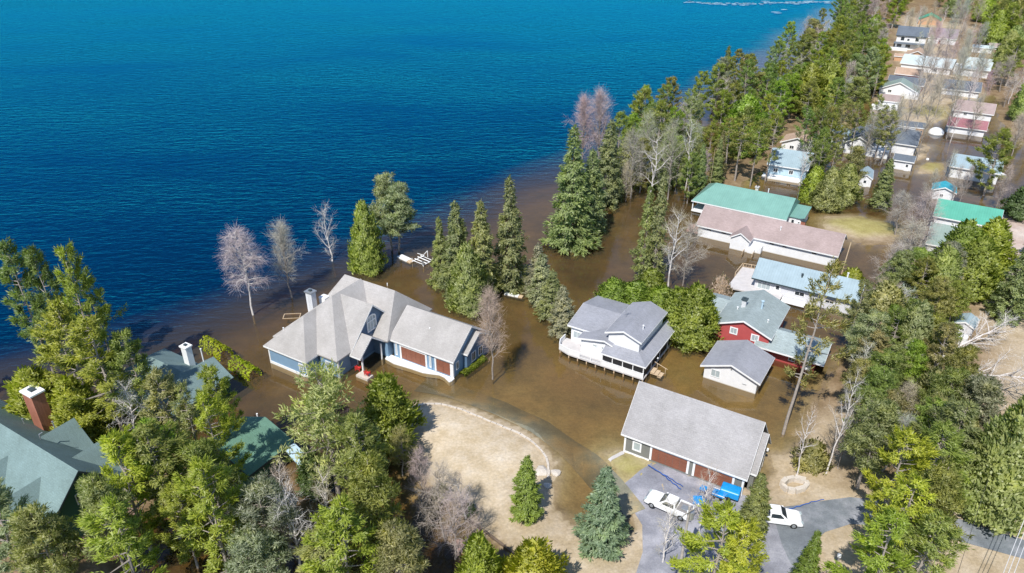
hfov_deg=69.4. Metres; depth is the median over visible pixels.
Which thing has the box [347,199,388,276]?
cedar tree
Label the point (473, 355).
window
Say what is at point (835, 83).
white pine
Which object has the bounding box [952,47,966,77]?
bare tree
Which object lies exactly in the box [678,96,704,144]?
white pine
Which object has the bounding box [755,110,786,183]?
thin pine
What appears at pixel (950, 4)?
cedar tree
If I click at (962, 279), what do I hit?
cedar tree
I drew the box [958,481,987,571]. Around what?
power cable
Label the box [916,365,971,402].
red pine
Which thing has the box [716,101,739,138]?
cedar tree
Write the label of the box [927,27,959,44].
mauve roofed house
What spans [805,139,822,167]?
thin pine
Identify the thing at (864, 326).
red pine
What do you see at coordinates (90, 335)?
white pine
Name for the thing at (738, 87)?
white pine
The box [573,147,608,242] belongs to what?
spruce
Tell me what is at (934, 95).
bare tree
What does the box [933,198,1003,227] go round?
green barn
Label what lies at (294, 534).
dead tree
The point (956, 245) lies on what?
red pine
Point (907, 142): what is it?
slate roofed house
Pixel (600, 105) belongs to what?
round bare tree
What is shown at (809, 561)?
spruce
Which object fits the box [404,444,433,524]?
bare tree
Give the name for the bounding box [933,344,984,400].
red pine
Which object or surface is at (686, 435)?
grey garage
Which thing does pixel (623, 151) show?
ragged spruce
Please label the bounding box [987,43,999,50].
hidden cabin
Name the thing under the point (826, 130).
white pine
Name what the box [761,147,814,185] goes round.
blue white house
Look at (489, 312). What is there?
round bare tree
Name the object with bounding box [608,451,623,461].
garage path
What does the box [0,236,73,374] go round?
white pine
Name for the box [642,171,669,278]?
ragged spruce
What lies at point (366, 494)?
red pine
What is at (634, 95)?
white pine
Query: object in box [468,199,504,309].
spruce
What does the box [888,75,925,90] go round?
slate bungalow
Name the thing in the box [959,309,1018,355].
dead tree
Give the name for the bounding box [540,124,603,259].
spruce
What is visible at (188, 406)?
thin pine
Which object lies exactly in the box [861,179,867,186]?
door
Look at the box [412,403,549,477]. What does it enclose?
stone kerb
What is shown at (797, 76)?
white pine
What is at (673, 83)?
white pine
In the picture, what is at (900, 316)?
white pine
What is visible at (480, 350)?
window
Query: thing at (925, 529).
white pine
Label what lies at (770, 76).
white pine
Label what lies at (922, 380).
cedar tree
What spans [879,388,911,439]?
red pine
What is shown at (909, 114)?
bare tree
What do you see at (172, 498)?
white pine
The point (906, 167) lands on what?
door
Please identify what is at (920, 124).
shed
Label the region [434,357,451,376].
garage door
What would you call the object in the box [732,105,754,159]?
white pine
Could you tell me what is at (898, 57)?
tan cottage
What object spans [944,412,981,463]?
cedar tree
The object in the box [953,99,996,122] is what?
brown long house
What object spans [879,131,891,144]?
cedar tree
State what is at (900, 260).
red pine
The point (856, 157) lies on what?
red pine
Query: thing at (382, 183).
red pine
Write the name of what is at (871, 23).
thin pine
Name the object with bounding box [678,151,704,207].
white pine
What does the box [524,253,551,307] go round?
ragged spruce
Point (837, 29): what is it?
white pine
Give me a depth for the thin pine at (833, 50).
226.21 m
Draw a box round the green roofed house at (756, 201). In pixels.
[691,183,811,223]
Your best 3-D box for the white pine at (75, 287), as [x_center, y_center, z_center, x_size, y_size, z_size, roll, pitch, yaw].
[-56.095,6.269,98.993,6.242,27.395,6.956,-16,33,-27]
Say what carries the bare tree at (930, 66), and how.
on the ground
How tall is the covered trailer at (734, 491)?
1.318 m
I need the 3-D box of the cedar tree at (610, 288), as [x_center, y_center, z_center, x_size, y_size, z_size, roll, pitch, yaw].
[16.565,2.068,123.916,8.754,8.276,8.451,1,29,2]
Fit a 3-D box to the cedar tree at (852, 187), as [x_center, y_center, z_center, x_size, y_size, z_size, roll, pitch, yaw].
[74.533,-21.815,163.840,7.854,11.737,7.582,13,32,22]
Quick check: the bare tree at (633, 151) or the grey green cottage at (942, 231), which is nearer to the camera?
the grey green cottage at (942, 231)
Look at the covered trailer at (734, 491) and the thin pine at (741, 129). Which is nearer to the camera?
the covered trailer at (734, 491)
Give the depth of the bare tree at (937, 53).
256.56 m
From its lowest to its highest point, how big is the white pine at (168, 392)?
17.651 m
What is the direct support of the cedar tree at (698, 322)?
on the ground
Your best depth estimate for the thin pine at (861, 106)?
189.87 m
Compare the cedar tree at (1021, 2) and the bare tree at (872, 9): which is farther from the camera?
the cedar tree at (1021, 2)
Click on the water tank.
(966, 338)
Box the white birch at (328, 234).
[312,199,340,260]
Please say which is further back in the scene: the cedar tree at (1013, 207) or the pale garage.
the pale garage
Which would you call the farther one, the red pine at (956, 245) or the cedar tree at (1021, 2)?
the cedar tree at (1021, 2)
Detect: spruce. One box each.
[425,216,448,291]
[437,200,468,301]
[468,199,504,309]
[491,174,531,296]
[508,454,544,526]
[521,242,548,302]
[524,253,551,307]
[532,269,560,324]
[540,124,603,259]
[546,284,574,343]
[571,465,633,561]
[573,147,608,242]
[594,119,625,213]
[616,130,639,189]
[629,185,656,279]
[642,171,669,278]
[646,138,659,187]
[650,134,672,194]
[668,136,679,184]
[679,128,698,180]
[687,143,708,199]
[704,138,725,185]
[709,129,727,183]
[717,46,730,91]
[734,472,772,545]
[787,530,822,572]
[805,133,819,172]
[826,43,838,61]
[839,20,853,65]
[863,32,877,74]
[865,158,895,212]
[868,43,885,90]
[983,253,1023,326]
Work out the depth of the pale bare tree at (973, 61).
262.72 m
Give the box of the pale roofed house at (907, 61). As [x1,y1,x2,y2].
[900,54,956,74]
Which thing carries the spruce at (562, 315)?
on the ground
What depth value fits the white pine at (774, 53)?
249.21 m
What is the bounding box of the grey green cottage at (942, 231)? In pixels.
[925,222,957,251]
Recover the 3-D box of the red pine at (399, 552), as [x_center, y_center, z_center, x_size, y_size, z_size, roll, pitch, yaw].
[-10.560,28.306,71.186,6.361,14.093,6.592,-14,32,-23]
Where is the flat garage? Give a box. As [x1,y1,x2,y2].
[898,120,917,129]
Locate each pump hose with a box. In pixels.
[648,465,680,488]
[789,499,823,508]
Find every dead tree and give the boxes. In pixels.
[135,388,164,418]
[262,478,318,571]
[440,471,477,519]
[654,494,682,561]
[687,461,728,531]
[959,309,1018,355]
[971,347,1023,414]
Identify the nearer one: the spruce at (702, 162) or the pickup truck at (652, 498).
the pickup truck at (652, 498)
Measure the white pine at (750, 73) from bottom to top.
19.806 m
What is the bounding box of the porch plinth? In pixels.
[356,371,373,384]
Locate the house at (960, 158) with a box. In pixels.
[948,153,1003,188]
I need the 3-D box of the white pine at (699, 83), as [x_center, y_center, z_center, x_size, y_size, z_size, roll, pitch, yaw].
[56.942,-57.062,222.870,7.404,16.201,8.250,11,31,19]
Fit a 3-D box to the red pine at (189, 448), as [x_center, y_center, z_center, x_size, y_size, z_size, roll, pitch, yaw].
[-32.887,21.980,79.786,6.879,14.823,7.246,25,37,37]
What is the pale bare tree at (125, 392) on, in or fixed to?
on the ground
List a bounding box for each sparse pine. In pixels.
[271,357,381,497]
[386,421,418,476]
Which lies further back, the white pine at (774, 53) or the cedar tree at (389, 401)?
the white pine at (774, 53)
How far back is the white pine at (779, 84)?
201.45 m
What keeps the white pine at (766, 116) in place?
on the ground
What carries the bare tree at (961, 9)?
on the ground
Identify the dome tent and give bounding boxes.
[928,127,943,135]
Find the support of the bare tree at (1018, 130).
on the ground
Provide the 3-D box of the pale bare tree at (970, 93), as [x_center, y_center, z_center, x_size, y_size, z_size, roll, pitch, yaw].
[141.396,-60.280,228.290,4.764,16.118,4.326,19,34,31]
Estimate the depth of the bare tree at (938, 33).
291.95 m
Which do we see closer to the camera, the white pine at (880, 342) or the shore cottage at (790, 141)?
the white pine at (880, 342)
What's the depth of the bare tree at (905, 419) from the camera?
86.39 m
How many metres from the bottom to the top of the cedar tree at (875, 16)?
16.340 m
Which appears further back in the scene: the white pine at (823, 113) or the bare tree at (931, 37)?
the bare tree at (931, 37)
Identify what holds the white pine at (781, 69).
on the ground
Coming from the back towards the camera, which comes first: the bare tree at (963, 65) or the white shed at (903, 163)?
the bare tree at (963, 65)
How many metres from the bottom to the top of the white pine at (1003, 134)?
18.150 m
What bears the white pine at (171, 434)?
on the ground
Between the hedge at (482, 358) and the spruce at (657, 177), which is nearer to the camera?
the hedge at (482, 358)
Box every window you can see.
[74,493,82,504]
[366,313,376,332]
[471,350,475,361]
[478,344,482,355]
[573,330,580,339]
[632,440,641,452]
[710,368,720,377]
[729,326,737,334]
[750,333,758,341]
[757,281,770,290]
[794,290,804,296]
[825,298,834,304]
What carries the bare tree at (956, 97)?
on the ground
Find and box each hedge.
[198,335,232,360]
[228,355,261,381]
[458,355,487,376]
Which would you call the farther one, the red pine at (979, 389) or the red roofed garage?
the red roofed garage
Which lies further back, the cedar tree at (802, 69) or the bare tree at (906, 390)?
the cedar tree at (802, 69)
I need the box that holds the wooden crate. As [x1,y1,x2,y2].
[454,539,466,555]
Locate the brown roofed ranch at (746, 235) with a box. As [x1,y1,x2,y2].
[687,205,846,271]
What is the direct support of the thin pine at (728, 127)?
on the ground
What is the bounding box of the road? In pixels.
[776,497,1023,569]
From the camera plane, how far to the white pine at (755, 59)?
245.55 m
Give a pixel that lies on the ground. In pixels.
(534, 374)
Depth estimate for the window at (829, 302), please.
123.97 m
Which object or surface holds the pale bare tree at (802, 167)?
on the ground
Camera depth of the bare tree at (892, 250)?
126.07 m
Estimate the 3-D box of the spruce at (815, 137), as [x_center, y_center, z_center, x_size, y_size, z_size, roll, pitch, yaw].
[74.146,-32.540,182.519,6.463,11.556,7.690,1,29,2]
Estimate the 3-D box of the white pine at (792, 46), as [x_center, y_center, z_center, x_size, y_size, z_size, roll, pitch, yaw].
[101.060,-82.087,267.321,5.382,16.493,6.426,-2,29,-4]
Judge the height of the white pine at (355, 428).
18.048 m
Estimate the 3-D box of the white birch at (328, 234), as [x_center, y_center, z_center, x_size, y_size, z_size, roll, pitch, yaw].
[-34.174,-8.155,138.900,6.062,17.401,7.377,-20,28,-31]
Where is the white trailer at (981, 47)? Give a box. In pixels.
[971,44,992,53]
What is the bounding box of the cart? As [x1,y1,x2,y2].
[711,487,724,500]
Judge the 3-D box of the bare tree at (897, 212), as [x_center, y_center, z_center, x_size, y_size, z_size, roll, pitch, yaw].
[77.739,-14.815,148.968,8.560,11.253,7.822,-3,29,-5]
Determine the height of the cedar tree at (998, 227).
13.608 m
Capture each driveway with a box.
[414,378,644,516]
[625,462,796,572]
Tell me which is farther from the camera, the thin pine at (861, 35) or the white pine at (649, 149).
the thin pine at (861, 35)
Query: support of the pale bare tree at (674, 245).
on the ground
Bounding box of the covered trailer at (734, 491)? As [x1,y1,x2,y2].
[720,481,741,500]
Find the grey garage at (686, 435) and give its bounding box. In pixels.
[621,381,770,495]
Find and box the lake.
[0,0,909,399]
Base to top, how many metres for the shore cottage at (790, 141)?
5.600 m
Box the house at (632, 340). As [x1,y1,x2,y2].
[559,296,674,385]
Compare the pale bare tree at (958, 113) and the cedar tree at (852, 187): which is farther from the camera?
the pale bare tree at (958, 113)
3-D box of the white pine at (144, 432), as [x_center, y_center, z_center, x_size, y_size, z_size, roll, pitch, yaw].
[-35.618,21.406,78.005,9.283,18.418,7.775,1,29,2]
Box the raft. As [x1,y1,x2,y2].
[397,254,414,262]
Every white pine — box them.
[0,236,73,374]
[0,476,55,572]
[19,243,81,380]
[28,294,110,406]
[52,314,146,433]
[53,239,118,375]
[74,491,168,572]
[83,423,178,557]
[104,328,162,424]
[128,416,184,520]
[128,418,203,541]
[134,365,208,473]
[152,481,211,572]
[171,450,250,572]
[184,457,234,557]
[193,363,246,447]
[193,388,252,488]
[293,520,362,572]
[300,490,382,572]
[329,411,390,517]
[609,110,640,166]
[622,112,645,157]
[625,84,654,128]
[628,137,657,196]
[631,88,659,143]
[633,98,672,165]
[634,100,663,165]
[655,76,682,128]
[657,83,674,122]
[662,106,686,154]
[665,499,749,572]
[668,140,685,194]
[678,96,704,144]
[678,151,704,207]
[687,100,705,136]
[692,70,712,108]
[698,63,734,121]
[699,121,718,170]
[709,89,732,143]
[712,57,734,107]
[715,56,737,95]
[715,83,743,119]
[719,516,770,572]
[722,121,738,155]
[729,48,748,86]
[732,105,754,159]
[734,53,760,92]
[735,57,760,99]
[743,53,758,86]
[745,87,759,106]
[757,93,777,137]
[758,66,778,110]
[759,46,778,80]
[759,79,792,135]
[759,111,772,142]
[761,39,786,76]
[761,62,779,108]
[771,59,790,94]
[772,73,798,114]
[772,77,786,108]
[777,20,797,56]
[778,72,805,118]
[785,36,800,78]
[788,64,801,77]
[790,34,815,66]
[790,60,802,73]
[792,79,818,118]
[806,108,833,149]
[807,126,831,167]
[809,31,830,67]
[811,50,828,67]
[814,109,844,166]
[815,8,826,34]
[817,76,847,113]
[819,24,844,53]
[820,31,833,66]
[821,505,920,572]
[822,48,849,75]
[827,15,849,42]
[827,29,852,67]
[829,0,844,22]
[836,279,876,351]
[837,43,849,72]
[842,3,855,22]
[843,387,888,458]
[844,18,858,32]
[845,11,865,38]
[846,329,891,362]
[847,0,862,24]
[849,36,876,72]
[849,470,938,572]
[850,24,869,51]
[851,45,881,93]
[855,0,871,32]
[860,424,941,532]
[861,0,876,19]
[863,44,892,97]
[869,37,890,75]
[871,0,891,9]
[873,22,888,53]
[874,509,974,572]
[879,305,910,351]
[880,303,903,339]
[884,343,914,388]
[886,0,907,28]
[891,418,975,514]
[899,395,947,459]
[900,297,920,308]
[903,255,941,301]
[908,395,986,485]
[921,321,961,373]
[924,320,963,370]
[964,126,1014,199]
[981,4,1000,23]
[990,36,1023,86]
[999,0,1008,9]
[1002,2,1020,32]
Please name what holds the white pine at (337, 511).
on the ground
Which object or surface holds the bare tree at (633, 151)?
on the ground
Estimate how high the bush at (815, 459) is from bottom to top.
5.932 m
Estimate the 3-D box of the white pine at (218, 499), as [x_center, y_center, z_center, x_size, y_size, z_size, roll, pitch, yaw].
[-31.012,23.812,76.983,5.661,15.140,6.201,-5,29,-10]
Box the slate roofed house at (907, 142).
[830,124,921,162]
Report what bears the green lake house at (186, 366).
on the ground
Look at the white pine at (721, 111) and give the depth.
198.07 m
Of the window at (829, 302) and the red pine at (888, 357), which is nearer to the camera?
the red pine at (888, 357)
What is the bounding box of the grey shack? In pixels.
[954,313,979,335]
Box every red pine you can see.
[5,500,88,572]
[75,470,151,572]
[166,436,241,523]
[222,523,294,572]
[226,469,302,569]
[338,449,409,569]
[369,170,405,250]
[370,518,430,572]
[374,180,421,251]
[682,132,703,182]
[751,72,771,101]
[790,73,802,99]
[793,36,814,61]
[803,18,823,42]
[805,27,817,51]
[837,145,869,186]
[837,398,907,489]
[839,358,878,416]
[840,76,870,124]
[843,307,891,358]
[844,53,864,81]
[851,364,902,410]
[855,26,874,49]
[858,347,905,387]
[876,249,915,292]
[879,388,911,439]
[889,455,974,567]
[893,338,929,391]
[899,246,936,287]
[905,387,950,438]
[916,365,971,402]
[919,273,959,317]
[925,312,949,357]
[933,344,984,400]
[936,240,968,279]
[939,279,972,318]
[952,372,1007,430]
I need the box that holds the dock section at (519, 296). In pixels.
[504,292,523,298]
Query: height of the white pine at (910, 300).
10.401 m
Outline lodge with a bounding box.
[0,385,138,561]
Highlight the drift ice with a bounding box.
[683,1,836,9]
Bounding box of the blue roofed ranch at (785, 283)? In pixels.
[730,257,870,318]
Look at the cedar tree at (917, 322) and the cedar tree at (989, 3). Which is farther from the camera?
the cedar tree at (989, 3)
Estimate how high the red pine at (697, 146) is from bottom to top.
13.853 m
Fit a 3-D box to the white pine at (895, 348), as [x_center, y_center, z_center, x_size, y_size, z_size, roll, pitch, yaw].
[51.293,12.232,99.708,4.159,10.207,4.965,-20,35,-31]
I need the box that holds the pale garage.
[953,57,993,78]
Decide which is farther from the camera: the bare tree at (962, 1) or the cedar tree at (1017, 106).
the bare tree at (962, 1)
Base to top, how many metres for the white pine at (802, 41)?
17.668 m
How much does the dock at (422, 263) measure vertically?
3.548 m
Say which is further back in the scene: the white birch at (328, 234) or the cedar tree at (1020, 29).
the cedar tree at (1020, 29)
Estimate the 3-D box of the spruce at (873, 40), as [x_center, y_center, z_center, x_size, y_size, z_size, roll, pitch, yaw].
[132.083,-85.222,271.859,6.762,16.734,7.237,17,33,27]
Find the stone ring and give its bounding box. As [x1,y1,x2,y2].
[779,474,809,493]
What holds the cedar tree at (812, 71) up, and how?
on the ground
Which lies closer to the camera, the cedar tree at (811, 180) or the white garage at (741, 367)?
the white garage at (741, 367)
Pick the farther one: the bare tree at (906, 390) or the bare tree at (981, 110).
the bare tree at (981, 110)
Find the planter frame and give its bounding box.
[283,313,300,319]
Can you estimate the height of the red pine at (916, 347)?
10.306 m
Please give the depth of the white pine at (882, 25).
285.67 m
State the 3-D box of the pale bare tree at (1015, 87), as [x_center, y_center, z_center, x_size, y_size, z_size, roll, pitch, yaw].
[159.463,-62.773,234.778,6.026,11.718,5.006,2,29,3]
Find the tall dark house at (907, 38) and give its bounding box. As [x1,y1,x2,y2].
[888,25,929,50]
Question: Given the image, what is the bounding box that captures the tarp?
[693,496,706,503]
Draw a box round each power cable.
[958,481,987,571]
[1003,521,1023,572]
[1008,533,1023,572]
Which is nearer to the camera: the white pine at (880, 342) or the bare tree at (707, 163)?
the white pine at (880, 342)
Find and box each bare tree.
[102,376,146,440]
[264,457,306,537]
[266,214,308,297]
[301,465,337,519]
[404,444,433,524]
[405,456,466,541]
[421,485,485,563]
[473,283,509,384]
[565,92,599,158]
[580,85,616,157]
[618,126,646,202]
[620,161,633,204]
[633,105,659,188]
[636,130,676,191]
[652,113,692,201]
[658,204,691,285]
[664,218,709,286]
[672,102,691,131]
[678,115,700,190]
[694,151,711,173]
[696,123,703,153]
[791,402,823,474]
[797,140,816,189]
[799,14,812,36]
[825,364,865,473]
[832,420,856,468]
[842,59,857,101]
[848,338,876,376]
[860,114,880,161]
[866,0,881,16]
[867,0,877,17]
[867,242,908,282]
[875,411,917,470]
[877,190,916,234]
[878,1,886,17]
[878,27,887,43]
[883,91,908,161]
[883,216,936,262]
[897,380,920,417]
[901,186,947,259]
[901,281,920,302]
[902,74,926,132]
[910,54,939,118]
[912,39,934,77]
[912,70,950,160]
[914,5,928,26]
[915,7,923,26]
[922,169,941,204]
[924,25,936,46]
[926,14,932,27]
[926,34,934,55]
[927,34,947,80]
[927,73,938,106]
[928,1,939,26]
[930,20,941,42]
[932,21,943,48]
[932,59,956,116]
[934,7,943,26]
[934,40,956,91]
[940,77,968,141]
[942,13,958,56]
[942,148,959,181]
[948,40,959,58]
[949,98,964,145]
[949,163,966,199]
[951,0,961,23]
[951,46,973,100]
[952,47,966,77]
[954,0,966,20]
[954,22,966,53]
[955,28,980,78]
[957,3,964,25]
[959,164,975,200]
[962,0,970,17]
[965,90,986,142]
[967,60,983,99]
[967,68,977,98]
[968,50,977,78]
[969,70,983,100]
[970,51,986,80]
[972,0,986,25]
[972,24,984,49]
[976,49,992,79]
[977,20,990,53]
[979,40,995,79]
[981,70,995,97]
[989,62,1001,92]
[995,162,1016,207]
[997,55,1016,91]
[1002,51,1016,81]
[1003,73,1018,106]
[1007,73,1022,103]
[1008,114,1023,155]
[1010,112,1023,151]
[1017,61,1023,85]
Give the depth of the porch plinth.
107.71 m
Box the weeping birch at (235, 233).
[215,222,273,314]
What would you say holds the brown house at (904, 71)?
on the ground
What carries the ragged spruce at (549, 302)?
on the ground
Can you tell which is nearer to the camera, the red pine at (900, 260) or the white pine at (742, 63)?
the red pine at (900, 260)
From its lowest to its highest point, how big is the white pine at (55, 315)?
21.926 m
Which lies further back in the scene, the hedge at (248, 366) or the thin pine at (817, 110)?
the thin pine at (817, 110)
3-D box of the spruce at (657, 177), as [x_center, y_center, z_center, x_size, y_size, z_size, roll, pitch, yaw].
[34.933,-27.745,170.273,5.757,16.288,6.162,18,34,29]
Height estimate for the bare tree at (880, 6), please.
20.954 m
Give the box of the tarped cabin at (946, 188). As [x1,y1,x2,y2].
[929,181,956,203]
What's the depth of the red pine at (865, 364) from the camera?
95.68 m
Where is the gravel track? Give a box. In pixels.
[1002,212,1023,284]
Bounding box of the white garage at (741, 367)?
[700,340,774,398]
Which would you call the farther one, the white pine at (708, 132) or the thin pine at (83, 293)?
the white pine at (708, 132)
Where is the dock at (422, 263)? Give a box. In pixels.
[412,251,433,272]
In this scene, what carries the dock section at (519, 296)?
on the lake
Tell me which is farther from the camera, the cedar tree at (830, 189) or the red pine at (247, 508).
the cedar tree at (830, 189)
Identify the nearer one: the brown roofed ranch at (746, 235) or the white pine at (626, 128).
the brown roofed ranch at (746, 235)
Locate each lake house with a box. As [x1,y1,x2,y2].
[112,342,233,428]
[263,275,489,385]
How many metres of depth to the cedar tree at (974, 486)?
80.07 m
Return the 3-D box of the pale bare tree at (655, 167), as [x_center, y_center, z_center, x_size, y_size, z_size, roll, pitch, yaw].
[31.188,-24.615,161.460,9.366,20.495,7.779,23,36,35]
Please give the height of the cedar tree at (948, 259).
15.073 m
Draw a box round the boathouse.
[213,416,303,484]
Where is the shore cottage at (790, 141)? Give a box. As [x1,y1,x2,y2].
[780,130,811,151]
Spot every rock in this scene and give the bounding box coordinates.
[535,465,547,475]
[544,483,551,488]
[550,469,560,476]
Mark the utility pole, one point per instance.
(690, 514)
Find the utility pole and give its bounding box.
[678,504,699,572]
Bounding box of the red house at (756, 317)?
[711,290,833,373]
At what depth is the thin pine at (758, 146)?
168.86 m
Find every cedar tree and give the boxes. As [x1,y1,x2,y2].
[1,364,53,419]
[47,373,121,443]
[294,449,334,501]
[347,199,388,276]
[361,371,427,457]
[444,241,491,319]
[454,528,507,572]
[498,535,569,572]
[589,276,630,303]
[621,279,650,304]
[636,284,672,318]
[638,267,666,290]
[660,285,688,344]
[666,279,723,356]
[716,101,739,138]
[719,93,768,158]
[784,62,828,113]
[797,62,814,72]
[797,165,824,206]
[809,166,846,213]
[816,58,846,110]
[839,162,864,208]
[843,279,907,349]
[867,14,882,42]
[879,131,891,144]
[889,298,938,373]
[903,366,944,423]
[906,243,965,320]
[906,246,974,299]
[930,218,988,254]
[937,0,972,16]
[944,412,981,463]
[954,413,1021,525]
[957,393,1023,537]
[959,234,1006,302]
[971,0,997,22]
[974,8,1015,44]
[978,216,1021,279]
[991,29,1022,75]
[993,25,1023,60]
[996,186,1023,221]
[1000,0,1023,9]
[1005,1,1021,25]
[1006,83,1023,121]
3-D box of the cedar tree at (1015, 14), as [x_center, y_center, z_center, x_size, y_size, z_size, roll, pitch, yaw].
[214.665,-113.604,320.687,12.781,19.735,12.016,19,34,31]
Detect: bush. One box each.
[431,481,450,504]
[463,500,477,516]
[708,271,733,296]
[790,436,834,476]
[840,267,866,285]
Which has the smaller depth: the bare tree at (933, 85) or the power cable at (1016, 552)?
the power cable at (1016, 552)
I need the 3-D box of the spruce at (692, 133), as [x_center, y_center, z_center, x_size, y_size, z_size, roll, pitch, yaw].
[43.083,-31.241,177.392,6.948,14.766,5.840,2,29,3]
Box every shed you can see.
[858,166,873,191]
[893,153,915,172]
[911,121,925,138]
[918,13,941,24]
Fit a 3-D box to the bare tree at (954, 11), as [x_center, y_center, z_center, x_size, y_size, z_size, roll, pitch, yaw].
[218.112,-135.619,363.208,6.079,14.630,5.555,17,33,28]
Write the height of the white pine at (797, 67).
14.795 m
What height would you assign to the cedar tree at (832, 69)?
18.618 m
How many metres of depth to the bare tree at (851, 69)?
228.41 m
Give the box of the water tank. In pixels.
[957,332,968,344]
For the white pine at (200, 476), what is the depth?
69.92 m
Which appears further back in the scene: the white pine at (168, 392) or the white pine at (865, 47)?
the white pine at (865, 47)
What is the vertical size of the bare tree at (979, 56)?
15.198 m
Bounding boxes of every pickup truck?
[643,489,695,520]
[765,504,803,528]
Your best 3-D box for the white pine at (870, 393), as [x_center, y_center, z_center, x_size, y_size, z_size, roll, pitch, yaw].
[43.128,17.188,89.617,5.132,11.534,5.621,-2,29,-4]
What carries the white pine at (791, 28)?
on the ground
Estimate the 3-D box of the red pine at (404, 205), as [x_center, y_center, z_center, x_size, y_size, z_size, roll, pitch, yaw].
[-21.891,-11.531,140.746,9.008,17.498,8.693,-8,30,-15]
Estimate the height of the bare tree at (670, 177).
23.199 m
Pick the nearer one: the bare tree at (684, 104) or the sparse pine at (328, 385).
the sparse pine at (328, 385)
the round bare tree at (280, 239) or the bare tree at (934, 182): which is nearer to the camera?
the round bare tree at (280, 239)
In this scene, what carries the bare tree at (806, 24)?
on the ground
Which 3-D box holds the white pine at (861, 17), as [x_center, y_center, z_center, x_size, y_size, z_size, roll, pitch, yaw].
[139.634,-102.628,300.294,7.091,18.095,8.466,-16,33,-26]
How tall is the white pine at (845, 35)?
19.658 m
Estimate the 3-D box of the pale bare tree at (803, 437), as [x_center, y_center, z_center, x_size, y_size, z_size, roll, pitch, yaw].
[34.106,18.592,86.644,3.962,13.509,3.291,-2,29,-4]
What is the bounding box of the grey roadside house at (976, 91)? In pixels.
[941,79,982,98]
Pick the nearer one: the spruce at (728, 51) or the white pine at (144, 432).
the white pine at (144, 432)
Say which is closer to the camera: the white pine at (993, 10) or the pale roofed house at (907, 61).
the pale roofed house at (907, 61)
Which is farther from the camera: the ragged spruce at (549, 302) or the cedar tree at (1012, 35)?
the cedar tree at (1012, 35)
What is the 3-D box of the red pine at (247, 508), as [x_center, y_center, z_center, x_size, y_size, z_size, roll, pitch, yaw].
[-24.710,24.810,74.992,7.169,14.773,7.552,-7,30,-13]
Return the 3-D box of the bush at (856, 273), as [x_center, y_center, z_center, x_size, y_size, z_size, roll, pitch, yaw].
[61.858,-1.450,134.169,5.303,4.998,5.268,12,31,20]
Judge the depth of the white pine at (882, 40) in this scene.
251.63 m
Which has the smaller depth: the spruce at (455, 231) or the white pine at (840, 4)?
the spruce at (455, 231)
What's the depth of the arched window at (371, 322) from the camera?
110.77 m
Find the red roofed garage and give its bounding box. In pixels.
[946,117,988,140]
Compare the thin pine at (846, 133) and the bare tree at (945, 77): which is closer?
the thin pine at (846, 133)
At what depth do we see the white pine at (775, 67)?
230.38 m
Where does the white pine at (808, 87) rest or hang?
on the ground
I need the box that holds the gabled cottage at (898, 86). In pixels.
[879,77,920,99]
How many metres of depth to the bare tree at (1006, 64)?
256.81 m
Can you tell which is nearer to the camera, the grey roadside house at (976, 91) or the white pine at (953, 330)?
the white pine at (953, 330)
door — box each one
[399,344,427,367]
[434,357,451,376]
[649,446,689,473]
[692,462,734,485]
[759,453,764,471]
[773,285,780,293]
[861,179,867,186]
[903,163,909,170]
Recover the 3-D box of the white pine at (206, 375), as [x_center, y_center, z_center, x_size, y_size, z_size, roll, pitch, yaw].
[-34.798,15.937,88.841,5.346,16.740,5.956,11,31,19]
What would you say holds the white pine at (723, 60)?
on the ground
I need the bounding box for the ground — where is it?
[0,0,1023,572]
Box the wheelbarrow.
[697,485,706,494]
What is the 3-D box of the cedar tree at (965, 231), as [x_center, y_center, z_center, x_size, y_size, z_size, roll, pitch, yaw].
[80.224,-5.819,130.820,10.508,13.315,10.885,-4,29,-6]
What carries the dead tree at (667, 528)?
on the ground
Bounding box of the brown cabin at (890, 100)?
[870,93,900,112]
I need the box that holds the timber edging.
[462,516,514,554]
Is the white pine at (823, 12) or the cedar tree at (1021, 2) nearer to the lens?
the white pine at (823, 12)
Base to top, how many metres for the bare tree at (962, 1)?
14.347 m
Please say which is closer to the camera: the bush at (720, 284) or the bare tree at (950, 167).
the bush at (720, 284)
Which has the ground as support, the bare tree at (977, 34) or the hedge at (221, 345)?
the bare tree at (977, 34)
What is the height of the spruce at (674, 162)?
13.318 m
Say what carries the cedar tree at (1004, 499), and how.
on the ground
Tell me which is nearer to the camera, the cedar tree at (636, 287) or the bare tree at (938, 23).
the cedar tree at (636, 287)
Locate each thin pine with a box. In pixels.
[80,275,129,354]
[168,379,215,441]
[670,110,686,140]
[679,88,698,139]
[715,116,745,174]
[729,114,761,180]
[743,117,771,187]
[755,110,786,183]
[781,256,857,436]
[793,105,817,150]
[802,107,821,146]
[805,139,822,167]
[808,133,834,168]
[812,47,846,70]
[815,102,844,141]
[818,106,847,142]
[822,143,842,169]
[828,29,858,66]
[831,100,858,157]
[833,124,848,160]
[844,5,857,28]
[845,99,869,151]
[850,31,863,54]
[857,18,880,42]
[859,93,885,139]
[873,104,898,163]
[875,110,900,168]
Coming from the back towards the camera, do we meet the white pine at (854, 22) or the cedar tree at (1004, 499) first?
the white pine at (854, 22)
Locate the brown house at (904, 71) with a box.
[894,67,923,77]
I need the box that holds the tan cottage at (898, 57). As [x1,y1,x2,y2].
[894,47,931,60]

